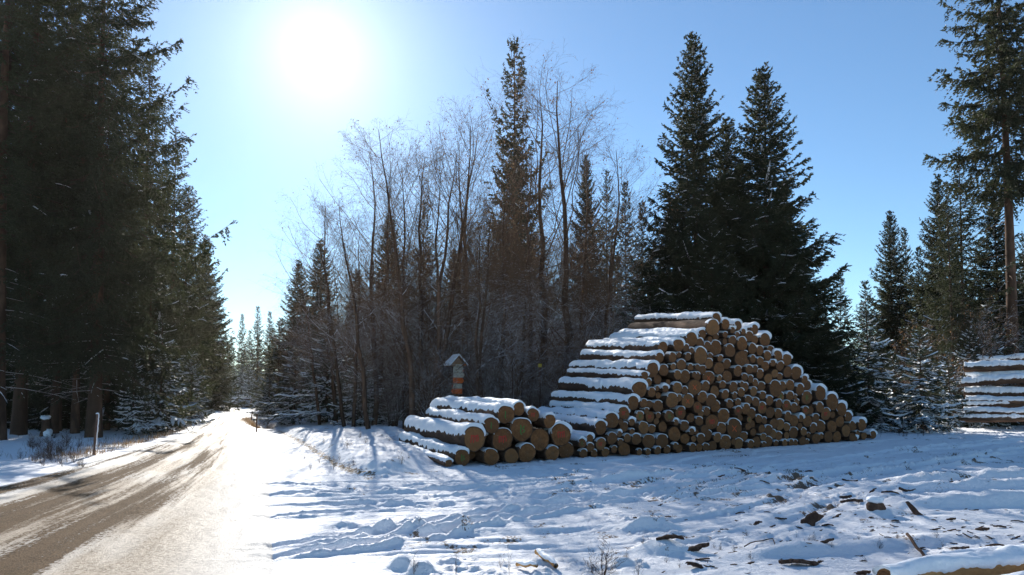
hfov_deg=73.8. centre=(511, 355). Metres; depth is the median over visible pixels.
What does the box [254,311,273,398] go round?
spruce tree
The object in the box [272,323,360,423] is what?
spruce tree
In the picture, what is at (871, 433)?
log
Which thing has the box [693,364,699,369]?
log
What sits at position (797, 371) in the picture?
log
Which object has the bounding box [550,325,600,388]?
shrub
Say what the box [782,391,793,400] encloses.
log
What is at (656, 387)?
log
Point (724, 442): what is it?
log
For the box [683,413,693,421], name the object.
log
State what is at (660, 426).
log
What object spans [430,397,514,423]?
log
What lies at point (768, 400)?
log
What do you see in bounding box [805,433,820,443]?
log
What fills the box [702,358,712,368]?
log
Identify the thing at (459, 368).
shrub
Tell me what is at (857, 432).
log
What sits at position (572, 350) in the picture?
shrub
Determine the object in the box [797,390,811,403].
log
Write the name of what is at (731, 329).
log
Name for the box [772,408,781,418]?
log
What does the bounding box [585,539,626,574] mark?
dry weed
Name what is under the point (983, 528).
bark piece
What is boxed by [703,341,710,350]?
log
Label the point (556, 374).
shrub
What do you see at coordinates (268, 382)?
spruce tree
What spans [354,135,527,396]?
bare tree
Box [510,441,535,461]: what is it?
log
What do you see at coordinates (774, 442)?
log
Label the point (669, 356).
log
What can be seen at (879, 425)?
spruce tree
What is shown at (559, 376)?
shrub
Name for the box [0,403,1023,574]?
ground
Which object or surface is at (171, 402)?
spruce tree
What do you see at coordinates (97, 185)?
spruce tree
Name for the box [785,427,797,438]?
log
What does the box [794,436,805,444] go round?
log
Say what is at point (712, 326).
log
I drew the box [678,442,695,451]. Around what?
log
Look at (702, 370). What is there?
log
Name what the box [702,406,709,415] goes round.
log
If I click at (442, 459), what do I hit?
log
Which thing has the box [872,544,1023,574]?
log
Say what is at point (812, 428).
log
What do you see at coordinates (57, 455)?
dry weed
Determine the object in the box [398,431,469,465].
log
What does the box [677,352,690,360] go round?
log
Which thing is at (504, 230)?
bare tree
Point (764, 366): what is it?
log
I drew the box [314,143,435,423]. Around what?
bare tree
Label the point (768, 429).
log
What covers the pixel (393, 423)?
bare tree
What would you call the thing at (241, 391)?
spruce tree
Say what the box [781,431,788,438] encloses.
log
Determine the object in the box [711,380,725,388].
log
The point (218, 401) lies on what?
spruce tree
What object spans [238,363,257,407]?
spruce tree
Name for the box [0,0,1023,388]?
sky
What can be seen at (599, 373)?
log
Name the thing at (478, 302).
bare tree
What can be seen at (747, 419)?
log
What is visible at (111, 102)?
spruce tree
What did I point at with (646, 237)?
spruce tree
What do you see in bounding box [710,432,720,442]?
log
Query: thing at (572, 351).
shrub
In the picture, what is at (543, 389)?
shrub
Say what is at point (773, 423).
log
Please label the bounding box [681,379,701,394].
log
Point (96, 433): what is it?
marker stake
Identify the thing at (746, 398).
log
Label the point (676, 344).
log
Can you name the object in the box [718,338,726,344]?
log
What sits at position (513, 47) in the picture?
spruce tree
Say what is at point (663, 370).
log
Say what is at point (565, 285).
bare tree
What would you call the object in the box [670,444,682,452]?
log
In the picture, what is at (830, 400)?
log
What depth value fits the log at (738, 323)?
18.31 m
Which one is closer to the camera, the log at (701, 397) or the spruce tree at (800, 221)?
the log at (701, 397)
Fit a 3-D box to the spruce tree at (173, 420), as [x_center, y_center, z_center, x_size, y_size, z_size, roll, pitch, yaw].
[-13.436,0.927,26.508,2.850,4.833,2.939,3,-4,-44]
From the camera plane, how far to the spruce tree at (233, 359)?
122.81 m
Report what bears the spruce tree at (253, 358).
on the ground at (378, 509)
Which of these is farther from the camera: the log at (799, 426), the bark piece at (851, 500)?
the log at (799, 426)
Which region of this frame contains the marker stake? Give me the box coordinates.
[92,413,98,454]
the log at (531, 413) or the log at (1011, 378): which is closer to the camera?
the log at (531, 413)
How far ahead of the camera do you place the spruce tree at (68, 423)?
29.28 m
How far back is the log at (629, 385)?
17.78 m
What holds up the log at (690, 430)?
on the log at (692, 438)
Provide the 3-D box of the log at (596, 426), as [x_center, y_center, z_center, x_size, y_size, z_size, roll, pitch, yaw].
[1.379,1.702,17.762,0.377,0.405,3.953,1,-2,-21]
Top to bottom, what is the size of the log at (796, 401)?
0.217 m
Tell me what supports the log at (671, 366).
on the log at (675, 374)
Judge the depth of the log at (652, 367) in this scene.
17.87 m
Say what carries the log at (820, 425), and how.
on the log
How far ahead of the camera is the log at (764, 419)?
18.65 m
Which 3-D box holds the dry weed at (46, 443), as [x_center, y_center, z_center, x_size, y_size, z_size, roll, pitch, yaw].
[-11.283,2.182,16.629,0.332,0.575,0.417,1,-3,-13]
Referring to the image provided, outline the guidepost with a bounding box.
[444,354,467,396]
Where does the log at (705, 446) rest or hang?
on the ground at (378, 509)
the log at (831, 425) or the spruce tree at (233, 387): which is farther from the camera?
the spruce tree at (233, 387)
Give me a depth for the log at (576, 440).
15.73 m
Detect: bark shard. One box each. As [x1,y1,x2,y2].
[800,511,823,525]
[866,495,885,510]
[906,501,922,514]
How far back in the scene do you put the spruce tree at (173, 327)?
36.97 m
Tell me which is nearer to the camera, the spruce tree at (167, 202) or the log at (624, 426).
the log at (624, 426)
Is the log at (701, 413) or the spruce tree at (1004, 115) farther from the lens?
the spruce tree at (1004, 115)
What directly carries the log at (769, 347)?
on the log at (766, 355)
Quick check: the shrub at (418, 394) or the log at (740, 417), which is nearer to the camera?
the log at (740, 417)
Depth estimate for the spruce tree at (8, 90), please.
21.72 m
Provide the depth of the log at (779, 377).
19.00 m
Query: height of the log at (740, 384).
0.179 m
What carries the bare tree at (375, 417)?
on the ground at (378, 509)
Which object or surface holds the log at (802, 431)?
on the log at (801, 440)
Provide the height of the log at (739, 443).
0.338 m
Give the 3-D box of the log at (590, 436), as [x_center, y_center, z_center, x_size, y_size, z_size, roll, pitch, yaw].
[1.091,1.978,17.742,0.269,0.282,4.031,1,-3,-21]
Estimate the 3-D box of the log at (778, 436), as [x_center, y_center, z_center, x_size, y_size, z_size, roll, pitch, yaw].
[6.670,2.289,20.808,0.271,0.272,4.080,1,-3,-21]
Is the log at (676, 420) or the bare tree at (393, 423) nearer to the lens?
the log at (676, 420)
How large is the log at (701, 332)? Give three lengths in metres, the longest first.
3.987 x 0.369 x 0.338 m
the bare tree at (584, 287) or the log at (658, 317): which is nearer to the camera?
the log at (658, 317)
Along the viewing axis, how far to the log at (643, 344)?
18.43 m
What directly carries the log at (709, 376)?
on the log at (714, 390)
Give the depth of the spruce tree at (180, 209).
38.58 m
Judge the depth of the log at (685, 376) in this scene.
17.37 m
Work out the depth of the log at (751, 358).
18.48 m
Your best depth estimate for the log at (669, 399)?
17.05 m
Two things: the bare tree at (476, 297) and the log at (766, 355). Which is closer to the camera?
the log at (766, 355)
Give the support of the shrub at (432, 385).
on the ground at (378, 509)
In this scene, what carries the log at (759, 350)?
on the log at (759, 360)
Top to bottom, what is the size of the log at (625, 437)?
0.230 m
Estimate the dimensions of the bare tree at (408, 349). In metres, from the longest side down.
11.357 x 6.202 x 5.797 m
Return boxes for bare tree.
[252,177,395,424]
[252,257,340,424]
[257,216,391,426]
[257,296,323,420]
[276,185,423,428]
[281,257,392,418]
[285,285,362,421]
[301,134,448,424]
[308,259,433,415]
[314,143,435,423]
[322,228,442,413]
[324,110,475,414]
[326,241,432,426]
[327,123,489,416]
[345,136,470,418]
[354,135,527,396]
[355,95,548,409]
[362,244,463,410]
[363,233,451,415]
[368,112,521,389]
[370,234,461,407]
[388,95,555,387]
[408,209,540,396]
[413,183,574,397]
[413,224,536,384]
[414,205,539,382]
[417,32,703,402]
[417,177,593,398]
[421,145,562,396]
[436,48,682,376]
[447,113,623,405]
[451,214,608,404]
[460,188,601,400]
[497,246,578,407]
[507,235,590,385]
[510,242,616,399]
[515,137,653,358]
[515,229,637,389]
[526,191,664,358]
[547,131,688,339]
[553,241,641,339]
[577,239,651,339]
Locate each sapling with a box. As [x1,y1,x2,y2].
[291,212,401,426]
[371,287,430,428]
[424,210,516,368]
[562,242,645,341]
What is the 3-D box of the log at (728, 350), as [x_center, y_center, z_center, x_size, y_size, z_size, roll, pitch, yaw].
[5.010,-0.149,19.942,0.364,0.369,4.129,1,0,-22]
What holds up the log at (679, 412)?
on the log at (682, 425)
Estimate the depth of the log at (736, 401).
18.13 m
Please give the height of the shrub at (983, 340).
6.112 m
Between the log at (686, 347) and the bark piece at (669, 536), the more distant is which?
the log at (686, 347)
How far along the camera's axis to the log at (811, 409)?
19.60 m
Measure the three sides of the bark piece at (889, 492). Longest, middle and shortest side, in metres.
0.253 x 0.084 x 0.047 m
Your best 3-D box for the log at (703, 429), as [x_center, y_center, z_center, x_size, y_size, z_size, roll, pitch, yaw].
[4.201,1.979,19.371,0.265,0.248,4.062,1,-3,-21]
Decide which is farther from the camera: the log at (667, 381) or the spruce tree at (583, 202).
the spruce tree at (583, 202)
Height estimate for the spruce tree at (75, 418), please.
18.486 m
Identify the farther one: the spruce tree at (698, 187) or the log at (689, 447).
the spruce tree at (698, 187)
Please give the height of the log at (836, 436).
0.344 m
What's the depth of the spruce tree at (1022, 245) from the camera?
46.02 m
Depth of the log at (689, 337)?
18.28 m
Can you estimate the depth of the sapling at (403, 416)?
25.94 m
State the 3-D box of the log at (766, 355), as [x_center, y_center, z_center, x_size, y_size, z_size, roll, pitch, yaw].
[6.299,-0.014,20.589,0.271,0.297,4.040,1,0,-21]
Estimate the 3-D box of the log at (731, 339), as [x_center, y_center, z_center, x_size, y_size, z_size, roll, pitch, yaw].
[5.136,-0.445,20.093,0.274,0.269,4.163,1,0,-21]
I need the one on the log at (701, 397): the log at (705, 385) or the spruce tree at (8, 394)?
the log at (705, 385)
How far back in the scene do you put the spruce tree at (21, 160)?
36.53 m
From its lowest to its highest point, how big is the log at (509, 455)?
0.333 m
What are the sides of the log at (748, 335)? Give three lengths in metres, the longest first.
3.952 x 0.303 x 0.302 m
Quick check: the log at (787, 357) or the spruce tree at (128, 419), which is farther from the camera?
the spruce tree at (128, 419)
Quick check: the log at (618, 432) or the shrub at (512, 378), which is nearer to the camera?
the log at (618, 432)
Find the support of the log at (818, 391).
on the log at (818, 406)
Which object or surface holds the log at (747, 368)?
on the log at (743, 377)
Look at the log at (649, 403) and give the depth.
16.73 m
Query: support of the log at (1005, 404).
on the log at (1012, 417)
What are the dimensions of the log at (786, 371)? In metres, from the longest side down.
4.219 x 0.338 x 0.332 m
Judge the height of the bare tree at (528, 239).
12.760 m
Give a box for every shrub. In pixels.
[338,330,385,425]
[366,335,427,426]
[370,369,404,425]
[388,314,468,419]
[407,342,460,416]
[415,310,478,403]
[417,328,478,410]
[419,368,462,409]
[428,328,483,396]
[442,351,473,396]
[443,339,493,396]
[448,341,508,396]
[461,348,505,397]
[463,358,486,394]
[464,361,505,396]
[468,323,514,396]
[476,360,517,397]
[477,312,572,402]
[482,346,518,397]
[504,326,551,408]
[504,344,556,407]
[505,326,558,405]
[521,360,558,406]
[524,344,560,407]
[525,327,565,406]
[527,325,583,406]
[530,315,611,386]
[543,349,569,406]
[546,353,570,406]
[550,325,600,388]
[551,334,586,368]
[559,332,583,367]
[561,324,611,359]
[598,322,619,338]
[880,306,945,414]
[914,322,982,403]
[917,288,1021,422]
[978,310,1023,385]
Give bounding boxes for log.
[231,399,251,403]
[232,396,251,399]
[394,441,453,466]
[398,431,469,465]
[404,415,485,451]
[426,407,499,433]
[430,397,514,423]
[446,395,525,415]
[469,451,475,459]
[472,447,498,464]
[482,427,512,450]
[497,447,518,462]
[499,417,532,441]
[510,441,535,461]
[514,406,539,421]
[517,427,548,450]
[531,411,555,427]
[533,420,571,445]
[535,444,558,459]
[538,406,618,427]
[540,411,607,434]
[549,400,630,419]
[550,390,639,409]
[557,442,573,457]
[558,376,647,397]
[567,368,649,379]
[568,359,659,377]
[569,434,586,447]
[570,376,651,386]
[571,429,594,441]
[572,448,587,457]
[573,442,593,451]
[580,349,664,362]
[585,338,668,351]
[587,449,597,456]
[592,437,605,449]
[595,431,616,443]
[596,447,609,456]
[603,336,684,351]
[605,445,616,452]
[606,428,622,436]
[606,442,629,454]
[609,329,697,346]
[612,421,627,431]
[613,438,622,445]
[617,433,630,442]
[618,327,706,338]
[623,415,635,425]
[623,427,634,433]
[625,433,641,444]
[627,319,719,335]
[628,421,648,433]
[628,433,654,447]
[629,445,660,454]
[629,446,650,454]
[629,447,641,454]
[630,410,643,420]
[634,311,721,322]
[634,407,648,413]
[638,398,646,407]
[641,392,677,407]
[642,411,653,422]
[643,387,655,396]
[643,392,660,398]
[646,400,652,407]
[647,418,658,423]
[647,424,655,432]
[647,433,667,447]
[648,375,660,383]
[649,385,659,390]
[649,400,662,411]
[651,382,669,392]
[653,412,660,417]
[653,421,666,431]
[654,426,680,441]
[657,364,668,375]
[658,410,673,421]
[660,363,675,369]
[660,369,680,379]
[661,359,685,369]
[661,379,669,383]
[661,445,669,453]
[662,351,676,361]
[662,406,685,419]
[664,417,679,424]
[666,347,693,353]
[666,420,688,430]
[668,381,681,393]
[668,433,689,443]
[668,442,677,449]
[669,369,689,382]
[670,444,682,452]
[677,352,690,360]
[677,393,693,407]
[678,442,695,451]
[679,385,687,394]
[680,426,695,434]
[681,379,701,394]
[682,343,688,350]
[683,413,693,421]
[685,363,692,370]
[685,401,701,412]
[686,346,706,364]
[688,365,705,374]
[688,442,701,451]
[689,371,696,377]
[689,416,702,425]
[689,424,708,433]
[689,435,695,441]
[690,371,700,379]
[691,410,703,416]
[692,337,703,346]
[692,433,704,443]
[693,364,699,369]
[693,391,706,402]
[698,371,714,384]
[700,380,709,391]
[701,393,716,406]
[701,442,708,450]
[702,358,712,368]
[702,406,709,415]
[703,336,711,341]
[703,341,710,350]
[703,414,718,429]
[704,430,711,440]
[705,440,716,450]
[706,333,718,339]
[706,362,723,373]
[706,385,718,396]
[707,340,721,355]
[707,352,712,357]
[710,400,719,411]
[710,408,729,422]
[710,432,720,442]
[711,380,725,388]
[711,422,725,433]
[712,354,722,361]
[714,370,731,381]
[714,374,721,380]
[716,389,728,398]
[716,434,730,449]
[717,398,733,407]
[718,331,727,337]
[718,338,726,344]
[718,381,737,392]
[719,317,730,329]
[719,325,735,333]
[720,343,734,356]
[721,359,730,368]
[723,350,746,365]
[723,418,741,438]
[724,365,741,376]
[725,405,741,415]
[726,335,735,344]
[728,331,739,337]
[728,392,736,398]
[729,318,742,330]
[729,415,742,420]
[729,437,742,448]
[731,373,747,380]
[731,374,753,382]
[731,438,735,444]
[732,398,740,405]
[734,336,746,350]
[735,387,744,396]
[736,380,743,386]
[737,395,751,403]
[739,326,746,334]
[739,331,752,341]
[739,431,747,440]
[740,402,749,414]
[741,364,752,373]
[741,407,755,418]
[741,416,751,422]
[741,423,750,429]
[742,322,759,334]
[742,382,748,391]
[742,428,755,435]
[742,439,753,448]
[745,343,756,353]
[745,386,756,395]
[747,334,757,343]
[747,354,755,362]
[747,436,760,447]
[748,345,763,355]
[748,378,757,386]
[748,433,765,440]
[749,357,763,364]
[750,368,763,378]
[750,397,759,406]
[750,401,766,413]
[751,391,765,398]
[751,424,764,432]
[752,365,757,372]
[752,414,761,422]
[755,416,766,423]
[756,330,771,345]
[756,350,770,360]
[757,381,764,390]
[758,361,768,370]
[758,373,771,383]
[759,395,772,405]
[760,406,774,417]
[760,441,765,446]
[761,435,772,446]
[762,424,771,434]
[763,345,773,353]
[763,369,777,377]
[763,380,781,396]
[763,418,778,428]
[767,429,776,438]
[768,359,776,366]
[769,361,783,370]
[770,399,781,407]
[771,348,782,360]
[771,439,778,446]
[772,373,782,380]
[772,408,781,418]
[773,392,783,399]
[774,430,781,439]
[775,418,784,430]
[777,422,789,430]
[778,366,791,377]
[778,439,787,445]
[779,351,792,365]
[780,379,793,390]
[780,381,785,390]
[780,400,790,410]
[780,411,790,420]
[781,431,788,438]
[782,364,803,379]
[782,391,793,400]
[784,415,797,426]
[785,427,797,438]
[787,438,793,445]
[789,402,797,412]
[790,398,798,405]
[791,412,804,421]
[792,382,803,394]
[793,373,808,384]
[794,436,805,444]
[795,423,802,429]
[796,406,808,415]
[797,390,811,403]
[797,427,806,435]
[798,415,811,426]
[799,401,823,412]
[799,405,813,414]
[804,379,811,389]
[805,422,816,432]
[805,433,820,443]
[808,383,826,400]
[809,413,819,422]
[811,391,837,410]
[813,407,830,419]
[816,420,824,432]
[820,431,832,442]
[822,420,836,431]
[828,416,843,426]
[830,411,834,417]
[831,431,840,441]
[834,400,847,416]
[836,424,849,436]
[841,432,855,440]
[843,410,852,420]
[844,420,855,430]
[850,430,859,435]
[852,416,866,430]
[859,432,866,439]
[860,428,877,438]
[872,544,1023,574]
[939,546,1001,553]
[958,413,1023,421]
[960,372,1023,386]
[962,401,1023,408]
[963,359,1023,371]
[963,406,1023,414]
[964,386,1023,396]
[965,370,1023,376]
[965,395,1023,403]
[977,353,1023,360]
[1002,571,1023,574]
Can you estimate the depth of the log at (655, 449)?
16.75 m
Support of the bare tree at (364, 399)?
on the ground at (378, 509)
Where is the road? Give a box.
[0,406,274,574]
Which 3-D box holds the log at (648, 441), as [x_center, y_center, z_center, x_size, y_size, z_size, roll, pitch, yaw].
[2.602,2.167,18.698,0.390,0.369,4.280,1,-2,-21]
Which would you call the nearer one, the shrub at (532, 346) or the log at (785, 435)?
the log at (785, 435)
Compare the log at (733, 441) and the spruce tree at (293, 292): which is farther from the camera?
the spruce tree at (293, 292)
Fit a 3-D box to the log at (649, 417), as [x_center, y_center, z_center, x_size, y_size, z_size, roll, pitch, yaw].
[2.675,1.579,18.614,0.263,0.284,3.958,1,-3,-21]
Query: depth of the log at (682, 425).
17.22 m
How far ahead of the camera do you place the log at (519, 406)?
15.40 m
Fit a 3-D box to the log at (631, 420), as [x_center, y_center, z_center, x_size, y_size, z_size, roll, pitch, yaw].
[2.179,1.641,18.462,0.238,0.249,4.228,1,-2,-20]
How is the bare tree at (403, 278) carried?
on the ground at (378, 509)
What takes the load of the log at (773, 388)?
on the log at (781, 396)
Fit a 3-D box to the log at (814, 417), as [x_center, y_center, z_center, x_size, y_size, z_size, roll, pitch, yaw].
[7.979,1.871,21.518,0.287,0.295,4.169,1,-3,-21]
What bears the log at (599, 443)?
on the log at (605, 451)
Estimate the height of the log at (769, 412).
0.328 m
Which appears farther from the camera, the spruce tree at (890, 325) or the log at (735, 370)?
the spruce tree at (890, 325)
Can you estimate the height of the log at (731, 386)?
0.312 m
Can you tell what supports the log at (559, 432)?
on the log at (550, 452)
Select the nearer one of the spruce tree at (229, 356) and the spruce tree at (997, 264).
the spruce tree at (997, 264)
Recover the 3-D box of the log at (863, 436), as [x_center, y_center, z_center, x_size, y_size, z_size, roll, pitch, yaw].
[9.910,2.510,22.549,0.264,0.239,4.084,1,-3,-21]
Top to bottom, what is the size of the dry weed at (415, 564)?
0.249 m
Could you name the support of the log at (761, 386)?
on the log at (760, 394)
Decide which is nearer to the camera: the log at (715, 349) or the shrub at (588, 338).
the log at (715, 349)
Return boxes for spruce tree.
[0,0,123,434]
[0,0,125,439]
[0,0,237,437]
[1,0,37,374]
[6,329,87,430]
[6,355,50,428]
[8,0,112,433]
[8,1,57,302]
[12,21,87,325]
[26,0,98,430]
[28,368,51,421]
[30,0,136,433]
[33,338,102,424]
[41,363,130,427]
[62,210,155,430]
[81,0,137,307]
[81,58,207,417]
[81,246,188,430]
[87,32,172,305]
[102,260,210,429]
[102,358,197,419]
[111,350,165,434]
[127,126,234,415]
[131,318,206,433]
[135,230,193,409]
[165,187,233,396]
[175,348,215,422]
[179,234,244,410]
[207,283,246,401]
[219,336,236,393]
[226,370,244,401]
[227,314,251,393]
[230,347,238,374]
[230,364,249,396]
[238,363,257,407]
[242,306,265,393]
[243,330,256,372]
[245,327,276,408]
[246,372,283,416]
[247,320,293,415]
[251,339,263,381]
[252,344,316,425]
[253,259,308,414]
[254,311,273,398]
[268,238,343,413]
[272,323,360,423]
[313,270,366,417]
[322,350,400,425]
[338,215,424,419]
[397,200,447,416]
[435,251,478,353]
[469,36,565,404]
[484,145,559,401]
[555,153,614,353]
[594,170,627,331]
[612,181,638,328]
[615,31,788,351]
[620,260,676,323]
[621,207,691,324]
[622,201,653,319]
[678,209,754,322]
[691,116,776,335]
[697,61,894,424]
[724,159,786,336]
[759,239,877,427]
[771,177,863,414]
[819,321,877,415]
[831,267,859,376]
[832,344,881,418]
[840,280,896,408]
[840,307,915,432]
[853,210,924,416]
[871,349,919,425]
[879,328,967,433]
[890,226,917,382]
[892,174,976,413]
[905,146,1023,427]
[907,246,924,333]
[922,0,1023,425]
[922,181,977,426]
[925,349,973,430]
[929,201,1023,425]
[939,324,1014,428]
[984,333,1020,426]
[1015,231,1023,339]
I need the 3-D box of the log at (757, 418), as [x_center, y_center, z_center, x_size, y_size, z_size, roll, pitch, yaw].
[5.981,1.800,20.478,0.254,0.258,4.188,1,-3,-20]
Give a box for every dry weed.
[34,448,44,462]
[41,435,55,451]
[53,447,65,463]
[54,433,68,452]
[61,429,72,447]
[409,552,420,570]
[583,547,598,573]
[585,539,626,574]
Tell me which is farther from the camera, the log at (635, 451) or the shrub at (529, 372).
the shrub at (529, 372)
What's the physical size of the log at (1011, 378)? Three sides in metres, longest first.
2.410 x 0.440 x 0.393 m
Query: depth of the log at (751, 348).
18.47 m
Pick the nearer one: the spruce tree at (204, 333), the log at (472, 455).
the log at (472, 455)
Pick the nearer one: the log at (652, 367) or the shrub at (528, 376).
the log at (652, 367)
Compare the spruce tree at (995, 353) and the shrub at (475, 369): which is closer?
the shrub at (475, 369)
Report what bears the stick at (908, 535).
on the ground at (378, 509)
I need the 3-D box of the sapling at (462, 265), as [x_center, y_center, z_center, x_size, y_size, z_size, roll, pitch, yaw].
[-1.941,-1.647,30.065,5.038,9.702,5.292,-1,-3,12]
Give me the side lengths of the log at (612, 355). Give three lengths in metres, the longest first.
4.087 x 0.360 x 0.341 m
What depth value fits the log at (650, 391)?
16.79 m
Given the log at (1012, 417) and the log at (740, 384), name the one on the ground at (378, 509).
the log at (1012, 417)
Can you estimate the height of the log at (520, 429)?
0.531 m
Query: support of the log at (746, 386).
on the log at (740, 391)
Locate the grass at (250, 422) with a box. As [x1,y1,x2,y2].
[5,416,278,461]
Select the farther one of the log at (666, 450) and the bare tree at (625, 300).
the bare tree at (625, 300)
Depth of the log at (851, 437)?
20.27 m
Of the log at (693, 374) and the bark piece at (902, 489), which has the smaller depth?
the bark piece at (902, 489)
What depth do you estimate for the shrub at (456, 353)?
26.35 m
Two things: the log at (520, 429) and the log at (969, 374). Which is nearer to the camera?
the log at (520, 429)
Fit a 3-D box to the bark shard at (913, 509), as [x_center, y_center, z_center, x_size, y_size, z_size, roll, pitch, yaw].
[4.987,1.899,8.446,0.202,0.187,0.077,-1,-3,16]
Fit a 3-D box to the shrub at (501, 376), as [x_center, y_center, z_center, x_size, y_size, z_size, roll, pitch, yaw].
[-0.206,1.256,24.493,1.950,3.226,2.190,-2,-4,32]
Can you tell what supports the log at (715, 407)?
on the log at (722, 415)
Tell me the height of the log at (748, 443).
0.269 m
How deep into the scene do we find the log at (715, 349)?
17.96 m
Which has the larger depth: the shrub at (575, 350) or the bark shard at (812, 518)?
the shrub at (575, 350)
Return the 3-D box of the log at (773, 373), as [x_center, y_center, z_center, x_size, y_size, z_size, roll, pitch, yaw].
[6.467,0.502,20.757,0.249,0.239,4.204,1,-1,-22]
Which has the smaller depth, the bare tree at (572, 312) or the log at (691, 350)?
the log at (691, 350)
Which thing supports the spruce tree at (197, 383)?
on the ground at (378, 509)
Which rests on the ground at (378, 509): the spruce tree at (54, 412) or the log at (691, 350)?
the spruce tree at (54, 412)
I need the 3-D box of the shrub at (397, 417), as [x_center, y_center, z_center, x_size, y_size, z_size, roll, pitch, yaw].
[-4.081,0.974,25.617,2.557,3.767,2.277,2,-4,-33]
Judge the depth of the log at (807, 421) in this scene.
19.42 m
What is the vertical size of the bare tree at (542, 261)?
14.841 m
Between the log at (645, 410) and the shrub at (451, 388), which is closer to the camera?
the log at (645, 410)
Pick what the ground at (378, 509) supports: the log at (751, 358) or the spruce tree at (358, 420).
the spruce tree at (358, 420)
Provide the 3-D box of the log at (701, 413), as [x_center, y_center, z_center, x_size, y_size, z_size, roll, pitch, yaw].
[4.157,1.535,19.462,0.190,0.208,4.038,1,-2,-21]
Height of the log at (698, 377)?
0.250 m
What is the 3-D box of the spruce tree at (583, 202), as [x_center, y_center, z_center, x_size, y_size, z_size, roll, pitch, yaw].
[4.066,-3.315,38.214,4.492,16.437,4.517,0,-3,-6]
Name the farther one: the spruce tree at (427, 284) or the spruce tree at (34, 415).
the spruce tree at (427, 284)
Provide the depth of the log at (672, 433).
17.10 m
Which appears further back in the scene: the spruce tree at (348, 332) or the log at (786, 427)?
the spruce tree at (348, 332)
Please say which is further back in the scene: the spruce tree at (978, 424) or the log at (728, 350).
the spruce tree at (978, 424)
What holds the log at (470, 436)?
on the log at (472, 455)
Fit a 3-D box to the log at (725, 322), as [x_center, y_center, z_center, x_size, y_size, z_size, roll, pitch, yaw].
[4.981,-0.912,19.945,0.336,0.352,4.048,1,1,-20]
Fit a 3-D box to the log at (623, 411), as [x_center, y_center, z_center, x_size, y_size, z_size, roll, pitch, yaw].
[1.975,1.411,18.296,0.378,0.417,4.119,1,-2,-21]
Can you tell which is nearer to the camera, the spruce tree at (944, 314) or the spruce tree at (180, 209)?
the spruce tree at (944, 314)
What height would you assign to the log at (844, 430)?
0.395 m
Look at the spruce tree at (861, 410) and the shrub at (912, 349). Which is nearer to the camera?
the spruce tree at (861, 410)
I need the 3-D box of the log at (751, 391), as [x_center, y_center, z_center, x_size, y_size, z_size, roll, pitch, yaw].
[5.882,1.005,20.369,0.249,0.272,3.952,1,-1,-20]
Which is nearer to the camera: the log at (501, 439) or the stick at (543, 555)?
the stick at (543, 555)
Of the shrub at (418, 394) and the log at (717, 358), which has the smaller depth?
the log at (717, 358)
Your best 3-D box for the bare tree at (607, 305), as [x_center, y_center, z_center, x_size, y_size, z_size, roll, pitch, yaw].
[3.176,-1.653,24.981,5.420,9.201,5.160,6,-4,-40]
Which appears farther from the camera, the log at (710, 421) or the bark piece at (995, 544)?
the log at (710, 421)
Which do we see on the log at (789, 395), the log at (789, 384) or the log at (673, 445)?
the log at (789, 384)
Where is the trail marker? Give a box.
[538,363,541,406]
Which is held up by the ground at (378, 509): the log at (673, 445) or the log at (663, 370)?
the log at (673, 445)
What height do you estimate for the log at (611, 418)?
0.457 m
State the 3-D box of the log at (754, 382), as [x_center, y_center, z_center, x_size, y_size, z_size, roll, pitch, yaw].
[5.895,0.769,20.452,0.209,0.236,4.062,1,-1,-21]
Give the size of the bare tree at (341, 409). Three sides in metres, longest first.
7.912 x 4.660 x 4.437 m
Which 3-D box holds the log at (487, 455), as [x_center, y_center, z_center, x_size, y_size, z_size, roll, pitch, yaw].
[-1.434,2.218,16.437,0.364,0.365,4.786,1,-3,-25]
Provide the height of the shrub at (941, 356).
5.759 m
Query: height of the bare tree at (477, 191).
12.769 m
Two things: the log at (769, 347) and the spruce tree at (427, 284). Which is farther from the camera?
the spruce tree at (427, 284)
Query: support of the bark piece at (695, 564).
on the ground at (378, 509)
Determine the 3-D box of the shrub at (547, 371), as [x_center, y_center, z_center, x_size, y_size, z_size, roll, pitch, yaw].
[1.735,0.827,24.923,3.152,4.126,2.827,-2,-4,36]
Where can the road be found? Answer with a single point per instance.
(195, 501)
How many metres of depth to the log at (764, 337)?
18.82 m
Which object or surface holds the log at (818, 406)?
on the log at (814, 417)
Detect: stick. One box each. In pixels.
[516,561,537,567]
[534,548,557,568]
[744,538,774,546]
[906,533,925,555]
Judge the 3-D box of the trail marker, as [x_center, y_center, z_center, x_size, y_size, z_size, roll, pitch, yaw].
[0.952,1.499,23.180,0.120,2.533,0.068,0,-3,0]
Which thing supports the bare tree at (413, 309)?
on the ground at (378, 509)
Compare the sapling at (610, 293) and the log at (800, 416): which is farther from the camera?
the sapling at (610, 293)
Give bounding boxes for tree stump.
[39,415,52,436]
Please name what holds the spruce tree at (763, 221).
on the ground at (378, 509)
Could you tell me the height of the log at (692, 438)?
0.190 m
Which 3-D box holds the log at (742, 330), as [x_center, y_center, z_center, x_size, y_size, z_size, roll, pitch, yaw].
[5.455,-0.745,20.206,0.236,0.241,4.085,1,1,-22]
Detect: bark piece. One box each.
[656,534,684,539]
[685,561,714,568]
[687,542,709,551]
[778,559,818,565]
[820,538,833,543]
[839,495,851,498]
[840,498,862,502]
[854,570,870,574]
[881,491,899,494]
[898,487,915,491]
[950,546,969,548]
[971,527,989,530]
[985,543,1004,545]
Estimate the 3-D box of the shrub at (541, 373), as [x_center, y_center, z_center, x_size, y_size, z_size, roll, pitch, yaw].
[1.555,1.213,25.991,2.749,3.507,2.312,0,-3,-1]
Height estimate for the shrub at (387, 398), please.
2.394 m
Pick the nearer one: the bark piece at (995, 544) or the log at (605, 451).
the bark piece at (995, 544)
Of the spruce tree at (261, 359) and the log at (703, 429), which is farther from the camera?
the spruce tree at (261, 359)
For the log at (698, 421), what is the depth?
17.50 m

